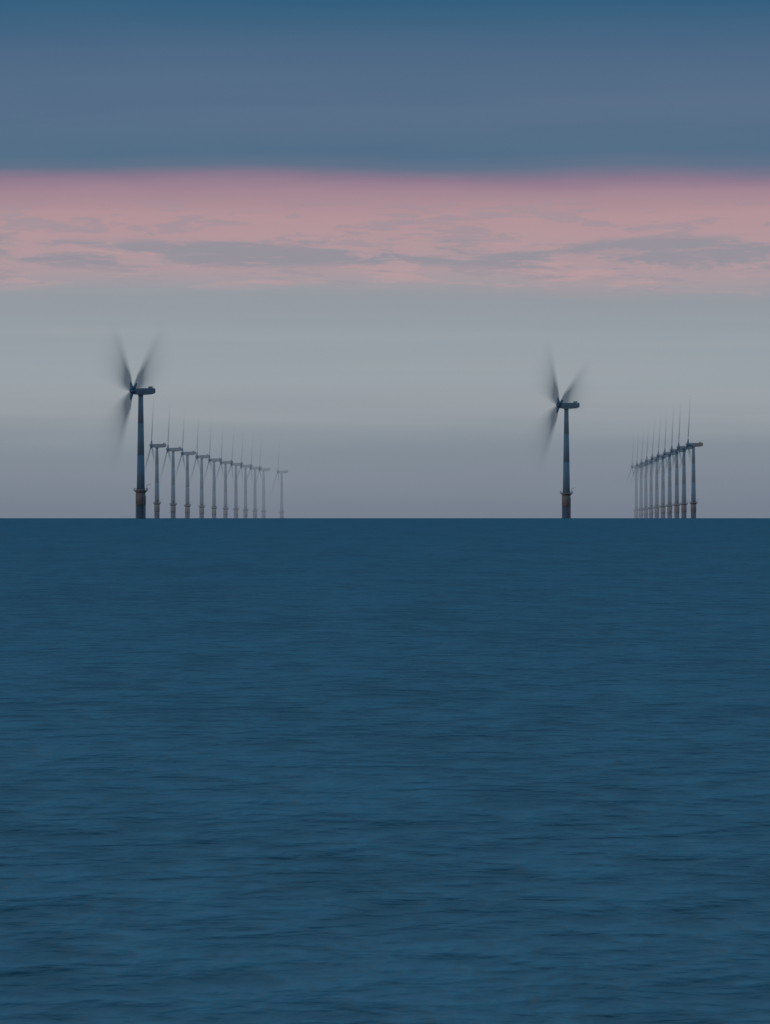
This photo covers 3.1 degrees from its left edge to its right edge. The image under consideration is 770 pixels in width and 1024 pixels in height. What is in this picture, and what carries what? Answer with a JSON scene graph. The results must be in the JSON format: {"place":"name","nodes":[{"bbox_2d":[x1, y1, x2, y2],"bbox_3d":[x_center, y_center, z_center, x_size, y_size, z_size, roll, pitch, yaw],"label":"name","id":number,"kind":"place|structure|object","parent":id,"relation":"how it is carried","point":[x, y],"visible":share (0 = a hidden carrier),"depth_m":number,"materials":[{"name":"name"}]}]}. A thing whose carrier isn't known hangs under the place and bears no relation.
{"place":"outdoors","nodes":[
{"label":"outdoors","id":0,"kind":"place"},
{"bbox_2d":[0,518,769,1023],"bbox_3d":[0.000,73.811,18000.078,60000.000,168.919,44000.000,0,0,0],"label":"sea","id":1,"kind":"structure","parent":0,"point":[384,770],"depth_m":416.43,"materials":[{"name":"liquid"}]},
{"bbox_2d":[122,362,154,518],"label":"wind turbine","id":2,"kind":"object","parent":1,"relation":"in","point":[140,392],"visible":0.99,"depth_m":8975.13,"materials":[{"name":"paint"}]},
{"bbox_2d":[147,435,165,517],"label":"wind turbine","id":3,"kind":"object","parent":1,"relation":"in","point":[156,503],"visible":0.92,"depth_m":15475.06,"materials":[{"name":"paint"}]},
{"bbox_2d":[164,431,181,517],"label":"wind turbine","id":4,"kind":"object","parent":1,"relation":"in","point":[173,504],"visible":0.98,"depth_m":16229.46,"materials":[{"name":"paint"}]},
{"bbox_2d":[179,445,195,517],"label":"wind turbine","id":5,"kind":"object","parent":1,"relation":"in","point":[187,505],"visible":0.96,"depth_m":17044.58,"materials":[{"name":"paint"}]},
{"bbox_2d":[195,452,209,517],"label":"wind turbine","id":6,"kind":"object","parent":1,"relation":"in","point":[201,506],"visible":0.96,"depth_m":17811.95,"materials":[{"name":"paint"}]},
{"bbox_2d":[208,458,221,517],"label":"wind turbine","id":7,"kind":"object","parent":1,"relation":"in","point":[213,460],"visible":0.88,"depth_m":18633.95,"materials":[{"name":"paint"}]},
{"bbox_2d":[219,460,232,517],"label":"wind turbine","id":8,"kind":"object","parent":1,"relation":"in","point":[225,508],"visible":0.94,"depth_m":19256.61,"materials":[{"name":"paint"}]},
{"bbox_2d":[550,378,579,517],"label":"wind turbine","id":9,"kind":"object","parent":1,"relation":"in","point":[564,404],"visible":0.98,"depth_m":10142.74,"materials":[{"name":"paint"}]},
{"bbox_2d":[650,453,664,517],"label":"wind turbine","id":10,"kind":"object","parent":1,"relation":"in","point":[656,512],"visible":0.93,"depth_m":18157.26,"materials":[{"name":"paint"}]},
{"bbox_2d":[656,451,667,517],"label":"wind turbine","id":11,"kind":"object","parent":1,"relation":"in","point":[662,505],"visible":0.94,"depth_m":17587.23,"materials":[{"name":"paint"}]},
{"bbox_2d":[661,436,675,517],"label":"wind turbine","id":12,"kind":"object","parent":1,"relation":"in","point":[669,505],"visible":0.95,"depth_m":17044.54,"materials":[{"name":"paint"}]},
{"bbox_2d":[667,445,682,517],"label":"wind turbine","id":13,"kind":"object","parent":1,"relation":"in","point":[677,504],"visible":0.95,"depth_m":16427.30,"materials":[{"name":"paint"}]},
{"bbox_2d":[674,426,691,517],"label":"wind turbine","id":14,"kind":"object","parent":1,"relation":"in","point":[684,505],"visible":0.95,"depth_m":15844.97,"materials":[{"name":"paint"}]},
{"bbox_2d":[683,427,702,517],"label":"wind turbine","id":15,"kind":"object","parent":1,"relation":"in","point":[693,502],"visible":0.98,"depth_m":15295.29,"materials":[{"name":"paint"}]},
{"bbox_2d":[0,0,769,517],"label":"sky","id":16,"kind":"structure","parent":0,"point":[352,254],"materials":[{"name":"grey"}]}
]}

